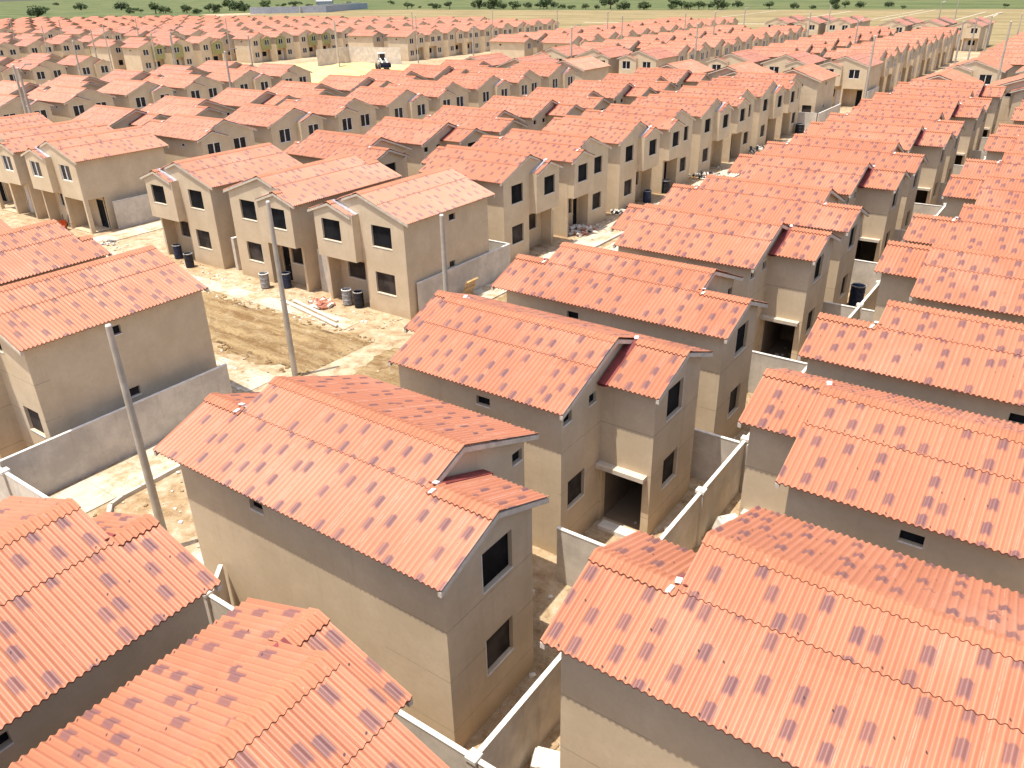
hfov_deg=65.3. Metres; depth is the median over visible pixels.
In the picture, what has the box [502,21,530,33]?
house
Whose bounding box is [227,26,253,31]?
house
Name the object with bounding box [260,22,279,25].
house
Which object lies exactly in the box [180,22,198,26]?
house
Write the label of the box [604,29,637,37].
house
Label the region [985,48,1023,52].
house
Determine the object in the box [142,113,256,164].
house
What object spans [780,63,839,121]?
house
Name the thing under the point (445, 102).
window
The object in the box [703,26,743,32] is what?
house
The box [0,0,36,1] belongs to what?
sky
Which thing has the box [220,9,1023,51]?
dry grassland
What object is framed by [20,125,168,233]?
house
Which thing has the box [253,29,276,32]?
house
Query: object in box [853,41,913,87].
house
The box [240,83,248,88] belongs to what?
window
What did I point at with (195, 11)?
tree
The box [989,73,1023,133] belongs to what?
house
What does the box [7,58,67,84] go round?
house
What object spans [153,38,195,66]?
house
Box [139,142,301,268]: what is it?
house
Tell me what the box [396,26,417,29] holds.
house
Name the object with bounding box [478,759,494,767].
yard wall
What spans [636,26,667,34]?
house
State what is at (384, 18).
house
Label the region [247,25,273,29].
house
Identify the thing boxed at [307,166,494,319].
house
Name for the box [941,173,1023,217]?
house
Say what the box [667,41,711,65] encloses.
house
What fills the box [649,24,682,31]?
house
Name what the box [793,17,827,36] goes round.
house
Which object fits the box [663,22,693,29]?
house
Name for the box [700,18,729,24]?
house
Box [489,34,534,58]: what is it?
house
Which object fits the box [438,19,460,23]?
house
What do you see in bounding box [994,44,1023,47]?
house
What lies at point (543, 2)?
tree
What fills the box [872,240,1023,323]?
house
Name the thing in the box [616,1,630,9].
tree
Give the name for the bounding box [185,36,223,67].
house
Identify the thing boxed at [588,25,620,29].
house
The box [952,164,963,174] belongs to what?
yard wall
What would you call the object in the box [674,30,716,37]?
house
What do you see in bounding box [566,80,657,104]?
house
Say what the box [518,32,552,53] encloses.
house
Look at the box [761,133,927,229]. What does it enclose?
house
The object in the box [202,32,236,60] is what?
house
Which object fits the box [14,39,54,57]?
house
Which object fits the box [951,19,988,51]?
house
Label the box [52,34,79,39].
house
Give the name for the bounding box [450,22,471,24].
house
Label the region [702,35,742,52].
house
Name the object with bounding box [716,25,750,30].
house
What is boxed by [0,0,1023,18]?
field
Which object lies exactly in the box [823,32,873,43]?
house
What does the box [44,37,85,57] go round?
house
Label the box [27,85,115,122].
house
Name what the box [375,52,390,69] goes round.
loader
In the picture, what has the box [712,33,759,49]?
house
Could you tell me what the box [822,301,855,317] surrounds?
yard wall
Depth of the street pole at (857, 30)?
132.20 m
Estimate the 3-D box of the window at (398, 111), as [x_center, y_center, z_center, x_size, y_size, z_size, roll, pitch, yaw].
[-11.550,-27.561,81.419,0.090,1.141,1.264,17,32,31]
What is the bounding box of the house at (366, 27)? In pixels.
[350,25,375,29]
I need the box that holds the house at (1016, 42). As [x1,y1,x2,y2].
[1001,41,1023,44]
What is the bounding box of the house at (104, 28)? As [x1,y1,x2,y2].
[92,27,117,30]
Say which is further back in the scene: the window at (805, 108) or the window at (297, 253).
the window at (805, 108)
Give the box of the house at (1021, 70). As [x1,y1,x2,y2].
[1016,66,1023,74]
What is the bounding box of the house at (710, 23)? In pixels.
[689,20,717,26]
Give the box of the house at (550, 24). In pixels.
[533,19,559,29]
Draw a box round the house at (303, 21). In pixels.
[298,20,314,22]
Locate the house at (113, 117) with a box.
[70,104,169,128]
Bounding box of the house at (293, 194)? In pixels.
[223,153,401,291]
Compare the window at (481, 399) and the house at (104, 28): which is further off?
the house at (104, 28)
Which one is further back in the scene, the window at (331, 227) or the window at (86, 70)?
the window at (86, 70)
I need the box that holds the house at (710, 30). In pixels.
[689,28,725,34]
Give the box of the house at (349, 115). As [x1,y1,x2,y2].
[278,94,378,134]
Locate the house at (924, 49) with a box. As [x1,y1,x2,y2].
[876,36,932,78]
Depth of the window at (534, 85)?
99.37 m
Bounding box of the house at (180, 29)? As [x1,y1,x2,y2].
[175,27,202,31]
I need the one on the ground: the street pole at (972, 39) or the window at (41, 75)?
the street pole at (972, 39)
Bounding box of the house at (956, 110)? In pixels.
[857,96,984,164]
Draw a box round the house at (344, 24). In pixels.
[337,23,357,25]
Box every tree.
[26,5,46,16]
[73,2,87,9]
[112,1,128,9]
[148,2,163,13]
[159,6,172,12]
[180,4,191,12]
[192,8,200,13]
[207,2,220,10]
[221,0,234,10]
[229,0,249,10]
[239,5,247,11]
[259,0,270,5]
[403,1,411,8]
[432,3,441,8]
[443,2,451,8]
[470,0,486,8]
[488,0,501,8]
[499,3,506,8]
[508,1,521,8]
[523,1,532,7]
[538,0,552,8]
[550,1,558,6]
[599,0,618,8]
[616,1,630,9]
[637,1,647,8]
[641,2,651,8]
[667,3,677,8]
[668,0,682,4]
[683,2,694,8]
[692,0,704,8]
[708,0,725,8]
[732,0,743,6]
[763,1,773,8]
[790,3,799,8]
[829,0,839,4]
[832,3,840,8]
[841,0,850,5]
[855,1,866,7]
[883,1,893,6]
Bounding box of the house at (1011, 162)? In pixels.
[960,150,1023,177]
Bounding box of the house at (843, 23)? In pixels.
[825,17,859,31]
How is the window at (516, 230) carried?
in the house at (524, 201)
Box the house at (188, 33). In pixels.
[179,29,207,38]
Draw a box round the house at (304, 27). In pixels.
[298,26,319,29]
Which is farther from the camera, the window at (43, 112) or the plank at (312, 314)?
the window at (43, 112)
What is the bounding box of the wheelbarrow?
[59,214,70,228]
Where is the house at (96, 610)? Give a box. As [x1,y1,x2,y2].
[0,496,221,767]
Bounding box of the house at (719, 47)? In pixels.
[680,38,730,59]
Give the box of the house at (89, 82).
[42,74,109,90]
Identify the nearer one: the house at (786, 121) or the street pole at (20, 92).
the street pole at (20, 92)
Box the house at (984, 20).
[975,17,995,47]
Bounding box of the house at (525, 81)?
[467,67,542,96]
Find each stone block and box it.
[530,746,559,767]
[711,513,737,529]
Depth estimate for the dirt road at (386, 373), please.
36.97 m
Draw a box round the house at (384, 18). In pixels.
[375,17,395,20]
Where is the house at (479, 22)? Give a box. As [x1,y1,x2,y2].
[467,21,487,23]
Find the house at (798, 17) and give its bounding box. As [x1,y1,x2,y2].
[788,15,806,20]
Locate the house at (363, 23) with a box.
[356,22,380,24]
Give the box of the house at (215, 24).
[202,23,223,26]
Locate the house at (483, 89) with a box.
[437,73,511,107]
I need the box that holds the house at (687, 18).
[669,17,699,20]
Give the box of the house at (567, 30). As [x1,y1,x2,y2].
[555,28,587,32]
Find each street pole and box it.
[12,64,27,113]
[17,64,31,112]
[41,25,48,53]
[72,38,81,75]
[90,29,96,57]
[102,25,112,70]
[105,324,167,531]
[150,31,157,67]
[169,29,176,64]
[169,35,175,64]
[224,48,236,87]
[225,18,232,60]
[247,35,252,64]
[266,201,297,375]
[333,19,337,62]
[334,21,339,66]
[415,15,418,63]
[439,214,448,291]
[472,25,477,55]
[492,10,493,37]
[570,26,575,57]
[621,15,622,39]
[694,23,697,60]
[713,10,719,34]
[807,12,810,36]
[854,17,867,43]
[863,35,875,98]
[954,21,963,63]
[967,17,977,59]
[983,13,1001,51]
[996,21,1011,80]
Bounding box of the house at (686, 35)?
[658,32,697,38]
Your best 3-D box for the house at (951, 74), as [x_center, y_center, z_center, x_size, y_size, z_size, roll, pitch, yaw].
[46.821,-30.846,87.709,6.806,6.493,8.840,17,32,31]
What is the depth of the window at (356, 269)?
44.94 m
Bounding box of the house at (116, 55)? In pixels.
[87,39,126,69]
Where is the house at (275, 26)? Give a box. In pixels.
[269,24,292,29]
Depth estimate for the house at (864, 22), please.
208.91 m
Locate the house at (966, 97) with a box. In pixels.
[872,87,992,149]
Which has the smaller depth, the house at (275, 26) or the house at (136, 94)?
the house at (136, 94)
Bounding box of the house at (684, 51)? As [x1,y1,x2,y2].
[640,44,696,61]
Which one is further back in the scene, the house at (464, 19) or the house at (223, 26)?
the house at (464, 19)
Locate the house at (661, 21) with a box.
[644,19,676,23]
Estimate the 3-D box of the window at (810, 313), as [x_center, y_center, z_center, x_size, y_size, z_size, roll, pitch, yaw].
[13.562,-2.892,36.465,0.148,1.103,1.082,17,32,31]
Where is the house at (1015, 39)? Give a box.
[1008,38,1023,40]
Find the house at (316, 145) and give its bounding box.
[283,129,411,179]
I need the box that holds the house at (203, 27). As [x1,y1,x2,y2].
[197,26,219,29]
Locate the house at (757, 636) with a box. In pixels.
[540,505,1023,767]
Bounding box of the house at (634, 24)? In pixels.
[618,22,649,26]
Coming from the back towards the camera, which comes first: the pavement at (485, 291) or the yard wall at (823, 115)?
the yard wall at (823, 115)
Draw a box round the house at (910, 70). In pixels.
[861,39,920,81]
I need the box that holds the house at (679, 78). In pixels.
[633,67,711,90]
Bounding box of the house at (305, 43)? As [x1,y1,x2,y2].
[286,29,317,57]
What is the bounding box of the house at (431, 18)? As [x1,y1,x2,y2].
[422,17,440,19]
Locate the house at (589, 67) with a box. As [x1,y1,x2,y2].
[551,55,610,80]
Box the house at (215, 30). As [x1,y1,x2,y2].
[200,28,230,32]
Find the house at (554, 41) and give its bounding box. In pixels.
[541,35,588,50]
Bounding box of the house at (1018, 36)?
[1013,35,1023,37]
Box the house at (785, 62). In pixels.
[760,50,826,72]
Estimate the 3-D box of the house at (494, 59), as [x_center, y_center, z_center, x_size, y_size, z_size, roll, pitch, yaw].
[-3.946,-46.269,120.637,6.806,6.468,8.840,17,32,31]
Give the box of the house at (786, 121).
[718,71,803,138]
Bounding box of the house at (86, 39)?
[78,35,108,55]
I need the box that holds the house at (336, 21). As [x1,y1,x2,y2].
[325,20,345,24]
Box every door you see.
[0,182,6,200]
[96,199,108,227]
[282,246,292,279]
[573,198,576,223]
[663,162,666,178]
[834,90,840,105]
[855,90,861,105]
[962,41,966,50]
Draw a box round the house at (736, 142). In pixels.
[659,85,756,162]
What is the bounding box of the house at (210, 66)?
[197,60,254,72]
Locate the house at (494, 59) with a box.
[462,52,511,67]
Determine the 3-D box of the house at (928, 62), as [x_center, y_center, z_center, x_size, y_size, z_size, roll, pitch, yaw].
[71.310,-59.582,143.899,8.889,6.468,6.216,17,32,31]
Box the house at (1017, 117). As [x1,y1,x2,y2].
[1010,107,1023,124]
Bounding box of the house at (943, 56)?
[901,29,951,66]
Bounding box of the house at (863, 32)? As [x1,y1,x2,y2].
[835,30,880,41]
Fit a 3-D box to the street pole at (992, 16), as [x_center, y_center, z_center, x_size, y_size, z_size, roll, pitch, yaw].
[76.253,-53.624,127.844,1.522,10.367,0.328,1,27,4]
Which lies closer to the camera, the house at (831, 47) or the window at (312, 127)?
the window at (312, 127)
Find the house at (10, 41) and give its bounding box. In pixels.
[0,38,18,44]
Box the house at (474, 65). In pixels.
[440,59,495,71]
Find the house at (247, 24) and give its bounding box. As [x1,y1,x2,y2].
[241,23,259,26]
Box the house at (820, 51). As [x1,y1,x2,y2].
[769,43,826,57]
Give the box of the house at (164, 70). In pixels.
[149,64,209,75]
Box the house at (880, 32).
[845,28,892,37]
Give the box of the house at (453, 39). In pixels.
[432,27,464,55]
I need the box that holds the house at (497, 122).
[422,105,527,136]
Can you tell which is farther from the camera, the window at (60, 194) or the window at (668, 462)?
the window at (60, 194)
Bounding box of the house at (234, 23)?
[226,22,243,25]
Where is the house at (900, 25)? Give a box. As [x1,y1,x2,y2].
[877,18,914,32]
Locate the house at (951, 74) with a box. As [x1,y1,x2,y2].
[916,68,982,81]
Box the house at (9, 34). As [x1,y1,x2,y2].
[0,33,16,36]
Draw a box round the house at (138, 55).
[120,40,165,72]
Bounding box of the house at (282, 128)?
[224,103,325,150]
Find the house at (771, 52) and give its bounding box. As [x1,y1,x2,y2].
[752,46,806,59]
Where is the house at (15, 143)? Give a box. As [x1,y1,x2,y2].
[0,118,113,218]
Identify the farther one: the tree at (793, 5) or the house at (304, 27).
the tree at (793, 5)
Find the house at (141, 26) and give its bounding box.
[138,25,161,28]
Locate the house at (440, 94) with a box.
[384,79,470,114]
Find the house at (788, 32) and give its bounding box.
[759,27,793,41]
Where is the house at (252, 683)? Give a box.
[8,597,449,767]
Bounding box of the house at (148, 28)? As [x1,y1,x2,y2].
[139,26,161,31]
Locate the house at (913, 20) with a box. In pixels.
[901,16,924,28]
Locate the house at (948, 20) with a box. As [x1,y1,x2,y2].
[937,16,957,26]
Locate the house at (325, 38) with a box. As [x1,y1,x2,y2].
[308,28,337,49]
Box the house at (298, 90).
[266,81,342,98]
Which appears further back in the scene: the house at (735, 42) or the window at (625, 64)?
the house at (735, 42)
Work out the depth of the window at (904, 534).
17.98 m
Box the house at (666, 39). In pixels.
[641,34,685,43]
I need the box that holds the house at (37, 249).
[0,219,111,285]
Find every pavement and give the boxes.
[49,445,177,513]
[93,220,162,244]
[106,251,359,329]
[191,548,203,564]
[214,354,274,392]
[473,281,506,298]
[540,131,804,258]
[582,22,749,23]
[603,242,617,250]
[880,10,933,20]
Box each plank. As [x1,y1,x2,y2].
[279,298,337,326]
[292,299,338,321]
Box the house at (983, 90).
[896,79,1006,136]
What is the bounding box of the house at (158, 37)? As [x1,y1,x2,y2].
[152,35,185,39]
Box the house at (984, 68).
[942,55,1012,84]
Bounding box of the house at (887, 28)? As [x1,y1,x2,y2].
[855,26,897,35]
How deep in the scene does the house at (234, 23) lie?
255.66 m
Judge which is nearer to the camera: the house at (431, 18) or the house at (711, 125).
the house at (711, 125)
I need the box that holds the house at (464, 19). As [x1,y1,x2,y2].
[453,18,474,21]
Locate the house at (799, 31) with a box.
[771,25,807,39]
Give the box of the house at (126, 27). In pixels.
[115,26,138,29]
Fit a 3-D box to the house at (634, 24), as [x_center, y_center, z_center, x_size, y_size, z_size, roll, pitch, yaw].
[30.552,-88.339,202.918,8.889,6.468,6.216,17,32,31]
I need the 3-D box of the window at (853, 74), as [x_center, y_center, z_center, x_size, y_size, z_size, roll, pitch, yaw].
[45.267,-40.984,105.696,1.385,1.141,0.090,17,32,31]
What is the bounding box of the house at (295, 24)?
[288,22,311,27]
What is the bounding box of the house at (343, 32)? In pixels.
[330,26,355,47]
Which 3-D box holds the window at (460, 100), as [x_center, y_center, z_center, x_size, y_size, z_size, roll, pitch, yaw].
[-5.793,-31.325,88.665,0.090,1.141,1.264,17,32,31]
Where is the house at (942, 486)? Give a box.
[737,368,1023,594]
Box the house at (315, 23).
[307,21,329,25]
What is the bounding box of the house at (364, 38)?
[346,29,384,46]
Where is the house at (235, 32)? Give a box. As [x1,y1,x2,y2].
[229,30,259,35]
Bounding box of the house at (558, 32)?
[537,30,568,34]
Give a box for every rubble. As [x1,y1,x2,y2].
[100,239,118,244]
[308,296,335,309]
[568,224,596,236]
[610,206,627,215]
[689,170,724,179]
[749,145,763,153]
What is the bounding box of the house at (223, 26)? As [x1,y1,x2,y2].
[220,24,245,28]
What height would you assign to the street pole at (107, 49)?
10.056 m
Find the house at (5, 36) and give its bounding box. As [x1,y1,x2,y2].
[0,35,19,40]
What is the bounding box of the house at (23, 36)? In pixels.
[13,33,47,40]
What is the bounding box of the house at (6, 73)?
[0,65,22,80]
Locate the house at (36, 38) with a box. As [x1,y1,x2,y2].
[25,36,51,40]
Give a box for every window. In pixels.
[0,732,13,752]
[1,155,13,170]
[9,74,18,80]
[10,49,16,54]
[22,405,45,437]
[30,161,42,177]
[34,109,47,118]
[36,71,45,79]
[53,70,61,77]
[59,164,72,181]
[59,193,64,205]
[63,45,69,50]
[73,104,84,116]
[82,67,90,74]
[96,101,106,105]
[101,65,108,72]
[112,325,122,335]
[129,386,141,397]
[135,96,146,107]
[143,49,148,55]
[146,62,151,68]
[150,185,166,204]
[157,48,162,53]
[174,47,179,52]
[179,221,190,237]
[184,46,189,51]
[187,189,204,210]
[191,90,200,98]
[195,229,212,250]
[207,142,221,153]
[208,87,217,97]
[233,136,246,148]
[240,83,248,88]
[241,199,257,221]
[248,241,263,263]
[250,501,263,515]
[261,81,268,89]
[271,208,286,230]
[279,128,291,142]
[292,248,303,265]
[299,76,306,81]
[308,123,318,135]
[321,218,341,242]
[342,117,352,130]
[347,261,365,280]
[360,113,369,126]
[370,224,391,250]
[375,272,395,296]
[385,162,394,170]
[395,107,403,117]
[417,103,425,115]
[443,99,450,105]
[457,96,463,105]
[476,396,489,408]
[481,532,512,594]
[483,91,489,101]
[486,619,513,676]
[501,88,507,95]
[511,183,523,204]
[512,223,522,245]
[512,451,522,467]
[522,84,526,94]
[529,213,536,230]
[532,82,536,91]
[544,174,554,195]
[553,78,557,87]
[563,414,571,427]
[567,471,584,510]
[568,76,572,85]
[569,311,577,318]
[578,163,587,182]
[589,393,596,406]
[592,192,600,210]
[594,156,600,174]
[622,61,629,68]
[624,178,632,196]
[625,145,633,162]
[642,62,650,67]
[649,139,656,156]
[661,451,677,489]
[666,376,684,422]
[672,131,678,147]
[679,157,684,172]
[683,126,687,141]
[702,148,708,162]
[704,119,710,133]
[712,64,720,69]
[723,114,728,128]
[727,386,737,419]
[734,323,745,357]
[740,108,744,121]
[743,132,746,144]
[760,124,765,137]
[763,98,768,111]
[769,66,778,72]
[778,95,782,107]
[801,105,810,112]
[805,308,815,335]
[813,253,824,283]
[839,276,845,298]
[847,227,853,250]
[848,69,859,78]
[896,27,902,32]
[897,530,924,548]
[970,28,977,33]
[979,74,991,84]
[1009,413,1023,424]
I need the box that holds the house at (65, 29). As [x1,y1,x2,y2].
[60,27,81,34]
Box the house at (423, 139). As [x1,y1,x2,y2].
[364,116,490,176]
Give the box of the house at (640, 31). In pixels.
[620,27,655,36]
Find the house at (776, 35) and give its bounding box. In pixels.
[746,29,784,43]
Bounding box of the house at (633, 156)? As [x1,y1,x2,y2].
[541,115,662,213]
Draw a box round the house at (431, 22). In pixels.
[422,20,445,24]
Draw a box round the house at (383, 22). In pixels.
[374,21,392,23]
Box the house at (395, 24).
[387,22,411,26]
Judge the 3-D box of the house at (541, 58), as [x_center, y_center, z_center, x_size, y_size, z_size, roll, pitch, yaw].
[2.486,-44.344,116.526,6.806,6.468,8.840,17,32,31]
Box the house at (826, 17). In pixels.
[818,15,837,21]
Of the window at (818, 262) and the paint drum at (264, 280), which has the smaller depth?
the window at (818, 262)
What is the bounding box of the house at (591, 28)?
[573,27,603,30]
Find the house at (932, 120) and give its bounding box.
[827,106,965,182]
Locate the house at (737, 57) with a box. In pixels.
[706,49,770,69]
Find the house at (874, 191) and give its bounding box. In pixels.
[727,151,910,262]
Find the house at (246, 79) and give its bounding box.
[206,68,272,89]
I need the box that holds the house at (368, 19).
[359,18,378,21]
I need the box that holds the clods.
[204,290,374,375]
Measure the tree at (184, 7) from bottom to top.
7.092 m
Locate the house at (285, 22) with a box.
[280,21,298,23]
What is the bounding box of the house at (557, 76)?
[511,62,576,88]
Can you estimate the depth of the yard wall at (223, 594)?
21.60 m
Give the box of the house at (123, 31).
[113,28,136,41]
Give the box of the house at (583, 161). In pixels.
[471,128,611,236]
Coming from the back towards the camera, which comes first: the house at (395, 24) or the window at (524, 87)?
the house at (395, 24)
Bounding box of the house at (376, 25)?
[370,23,395,27]
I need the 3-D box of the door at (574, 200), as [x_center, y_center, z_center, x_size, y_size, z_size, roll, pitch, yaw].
[4.478,-12.307,57.462,0.098,2.116,0.558,17,32,31]
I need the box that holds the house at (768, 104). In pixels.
[697,78,786,147]
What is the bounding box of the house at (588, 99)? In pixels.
[523,87,612,112]
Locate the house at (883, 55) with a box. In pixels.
[823,48,892,92]
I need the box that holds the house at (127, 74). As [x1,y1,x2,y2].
[100,69,163,81]
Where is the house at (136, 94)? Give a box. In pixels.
[97,78,175,109]
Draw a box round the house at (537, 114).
[481,95,584,130]
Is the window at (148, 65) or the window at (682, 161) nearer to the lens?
the window at (682, 161)
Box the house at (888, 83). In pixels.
[836,45,900,92]
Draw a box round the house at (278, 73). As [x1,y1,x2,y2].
[246,63,312,86]
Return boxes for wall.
[0,363,231,494]
[0,467,49,501]
[23,186,32,211]
[112,194,159,228]
[202,589,482,767]
[214,564,230,604]
[231,236,241,269]
[249,3,367,13]
[299,2,359,12]
[316,47,401,65]
[317,249,330,292]
[416,243,509,310]
[477,156,985,767]
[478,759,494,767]
[489,239,507,251]
[557,526,604,586]
[690,428,740,480]
[747,350,806,393]
[797,112,816,130]
[817,104,840,121]
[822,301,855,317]
[849,259,881,295]
[860,308,873,322]
[866,86,879,98]
[893,229,907,242]
[911,203,942,219]
[936,182,947,205]
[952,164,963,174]
[971,150,986,159]
[979,137,988,150]
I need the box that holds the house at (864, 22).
[849,15,871,25]
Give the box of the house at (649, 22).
[632,21,659,23]
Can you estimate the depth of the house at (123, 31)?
228.59 m
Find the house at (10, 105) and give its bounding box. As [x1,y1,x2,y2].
[0,94,53,122]
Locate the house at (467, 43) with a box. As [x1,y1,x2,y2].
[452,25,480,53]
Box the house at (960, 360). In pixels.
[797,299,1023,424]
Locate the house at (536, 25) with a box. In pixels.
[518,20,543,31]
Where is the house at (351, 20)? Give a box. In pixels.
[342,19,363,22]
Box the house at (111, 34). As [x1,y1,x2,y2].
[87,29,121,41]
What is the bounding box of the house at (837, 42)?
[798,37,852,50]
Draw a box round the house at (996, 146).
[982,132,1023,160]
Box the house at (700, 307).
[491,242,767,438]
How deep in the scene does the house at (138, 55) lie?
169.85 m
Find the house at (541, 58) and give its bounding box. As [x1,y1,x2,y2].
[496,54,558,67]
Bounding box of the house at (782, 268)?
[610,203,840,361]
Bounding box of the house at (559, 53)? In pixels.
[533,44,586,60]
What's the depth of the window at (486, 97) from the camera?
92.22 m
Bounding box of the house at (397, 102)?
[346,86,430,122]
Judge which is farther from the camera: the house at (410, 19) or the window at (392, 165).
the house at (410, 19)
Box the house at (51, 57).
[19,53,63,62]
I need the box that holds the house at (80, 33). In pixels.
[63,29,92,37]
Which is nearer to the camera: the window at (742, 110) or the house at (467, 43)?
the window at (742, 110)
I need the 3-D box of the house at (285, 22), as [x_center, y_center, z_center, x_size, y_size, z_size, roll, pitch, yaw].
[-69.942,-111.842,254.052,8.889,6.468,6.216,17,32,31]
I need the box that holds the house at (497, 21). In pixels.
[483,20,502,22]
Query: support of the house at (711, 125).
on the ground
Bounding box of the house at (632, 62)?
[617,47,678,73]
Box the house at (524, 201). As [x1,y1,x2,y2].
[418,144,562,263]
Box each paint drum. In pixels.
[172,243,182,258]
[183,252,194,267]
[258,271,269,288]
[281,271,291,287]
[341,287,352,305]
[353,290,363,307]
[643,189,651,202]
[662,179,670,192]
[795,123,804,132]
[848,282,866,306]
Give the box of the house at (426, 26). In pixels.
[416,25,437,28]
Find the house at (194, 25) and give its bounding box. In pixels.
[184,24,203,27]
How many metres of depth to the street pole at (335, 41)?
166.78 m
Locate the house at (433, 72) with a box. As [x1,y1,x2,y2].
[405,64,468,80]
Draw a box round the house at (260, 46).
[232,33,271,62]
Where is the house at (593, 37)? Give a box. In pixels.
[568,33,604,41]
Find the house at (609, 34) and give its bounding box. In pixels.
[587,31,623,39]
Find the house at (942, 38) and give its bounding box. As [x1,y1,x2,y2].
[894,31,947,70]
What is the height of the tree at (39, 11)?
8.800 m
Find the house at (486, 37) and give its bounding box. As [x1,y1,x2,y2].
[470,24,498,51]
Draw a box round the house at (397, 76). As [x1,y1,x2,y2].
[360,69,427,83]
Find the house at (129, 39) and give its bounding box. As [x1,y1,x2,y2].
[123,37,158,42]
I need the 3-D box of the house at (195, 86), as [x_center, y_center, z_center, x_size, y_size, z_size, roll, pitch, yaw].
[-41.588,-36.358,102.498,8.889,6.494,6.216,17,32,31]
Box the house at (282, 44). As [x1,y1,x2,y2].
[260,31,295,60]
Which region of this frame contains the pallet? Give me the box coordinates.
[463,277,477,293]
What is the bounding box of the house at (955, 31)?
[911,27,960,63]
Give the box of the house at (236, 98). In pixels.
[210,87,297,113]
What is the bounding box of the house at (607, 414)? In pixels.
[388,290,712,554]
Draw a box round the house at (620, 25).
[604,23,632,26]
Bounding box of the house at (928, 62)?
[883,33,937,74]
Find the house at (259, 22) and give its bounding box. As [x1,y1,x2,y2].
[242,21,262,23]
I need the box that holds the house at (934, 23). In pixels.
[913,19,950,28]
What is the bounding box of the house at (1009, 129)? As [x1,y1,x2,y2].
[996,123,1023,135]
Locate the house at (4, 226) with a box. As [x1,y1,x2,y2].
[0,219,11,230]
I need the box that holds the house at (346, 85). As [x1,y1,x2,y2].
[319,74,393,96]
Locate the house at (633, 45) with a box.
[603,39,650,51]
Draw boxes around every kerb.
[106,464,180,511]
[593,173,738,246]
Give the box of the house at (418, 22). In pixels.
[406,21,430,25]
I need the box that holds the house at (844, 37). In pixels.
[811,35,860,43]
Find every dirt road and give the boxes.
[202,291,372,375]
[353,293,506,386]
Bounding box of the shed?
[316,0,332,4]
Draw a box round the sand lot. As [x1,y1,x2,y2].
[291,62,408,82]
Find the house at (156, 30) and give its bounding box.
[151,29,178,32]
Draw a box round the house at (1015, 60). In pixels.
[973,52,1023,77]
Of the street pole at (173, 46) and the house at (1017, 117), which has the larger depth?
the street pole at (173, 46)
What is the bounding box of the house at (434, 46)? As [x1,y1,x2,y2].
[414,28,443,58]
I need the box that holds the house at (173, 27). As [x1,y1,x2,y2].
[159,25,181,29]
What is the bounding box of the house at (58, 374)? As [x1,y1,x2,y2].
[0,245,216,458]
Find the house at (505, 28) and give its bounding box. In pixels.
[487,22,512,33]
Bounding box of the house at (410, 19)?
[407,18,424,20]
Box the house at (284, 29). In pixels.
[276,27,297,31]
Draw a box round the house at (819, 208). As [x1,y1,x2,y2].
[658,174,869,304]
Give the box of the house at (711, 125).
[630,94,733,176]
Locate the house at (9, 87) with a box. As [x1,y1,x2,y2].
[0,80,51,96]
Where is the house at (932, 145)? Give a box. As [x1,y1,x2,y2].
[803,118,954,204]
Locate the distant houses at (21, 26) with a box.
[0,15,407,34]
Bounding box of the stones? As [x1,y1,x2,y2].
[93,140,807,749]
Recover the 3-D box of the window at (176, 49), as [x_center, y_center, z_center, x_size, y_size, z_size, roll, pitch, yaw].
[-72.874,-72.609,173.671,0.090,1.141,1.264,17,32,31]
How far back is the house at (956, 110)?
67.43 m
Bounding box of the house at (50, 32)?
[30,28,64,37]
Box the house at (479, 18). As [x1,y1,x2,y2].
[467,17,489,20]
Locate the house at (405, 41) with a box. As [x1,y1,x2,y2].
[386,30,425,60]
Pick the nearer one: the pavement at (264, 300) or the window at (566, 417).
the window at (566, 417)
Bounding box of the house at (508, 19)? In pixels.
[497,18,517,20]
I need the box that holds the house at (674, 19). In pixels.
[657,18,684,20]
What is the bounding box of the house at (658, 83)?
[597,73,677,93]
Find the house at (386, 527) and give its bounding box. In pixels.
[153,375,548,746]
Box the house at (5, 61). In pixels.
[0,57,21,65]
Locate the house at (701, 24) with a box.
[676,21,707,27]
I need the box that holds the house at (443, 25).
[433,23,453,26]
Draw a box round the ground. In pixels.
[0,9,979,767]
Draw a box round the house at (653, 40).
[622,37,665,43]
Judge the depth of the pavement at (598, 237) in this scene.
55.84 m
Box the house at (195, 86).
[149,73,224,99]
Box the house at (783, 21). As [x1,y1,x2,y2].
[764,17,796,26]
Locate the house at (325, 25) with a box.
[318,24,338,27]
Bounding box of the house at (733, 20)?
[712,17,738,24]
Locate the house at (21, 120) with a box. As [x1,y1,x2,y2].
[0,112,52,203]
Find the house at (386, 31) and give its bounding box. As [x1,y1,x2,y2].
[375,28,398,46]
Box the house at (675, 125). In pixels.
[580,103,695,193]
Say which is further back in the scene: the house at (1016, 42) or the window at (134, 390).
the house at (1016, 42)
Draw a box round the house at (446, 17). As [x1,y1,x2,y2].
[438,16,454,18]
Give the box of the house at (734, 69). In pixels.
[707,61,775,80]
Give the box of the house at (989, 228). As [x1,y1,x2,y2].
[902,203,1023,256]
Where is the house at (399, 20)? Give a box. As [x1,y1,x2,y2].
[391,19,408,21]
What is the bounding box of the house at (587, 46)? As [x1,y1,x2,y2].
[579,42,626,50]
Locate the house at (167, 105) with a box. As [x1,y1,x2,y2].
[141,95,234,118]
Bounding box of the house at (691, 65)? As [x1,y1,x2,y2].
[656,59,714,72]
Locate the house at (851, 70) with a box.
[818,52,884,107]
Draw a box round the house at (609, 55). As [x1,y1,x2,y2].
[574,45,631,72]
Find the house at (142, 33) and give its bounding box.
[123,30,155,39]
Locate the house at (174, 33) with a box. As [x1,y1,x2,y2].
[146,31,185,38]
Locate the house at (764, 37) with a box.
[733,31,770,45]
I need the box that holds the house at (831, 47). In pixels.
[784,40,836,61]
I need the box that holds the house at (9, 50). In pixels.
[0,42,20,59]
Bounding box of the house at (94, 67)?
[57,55,111,78]

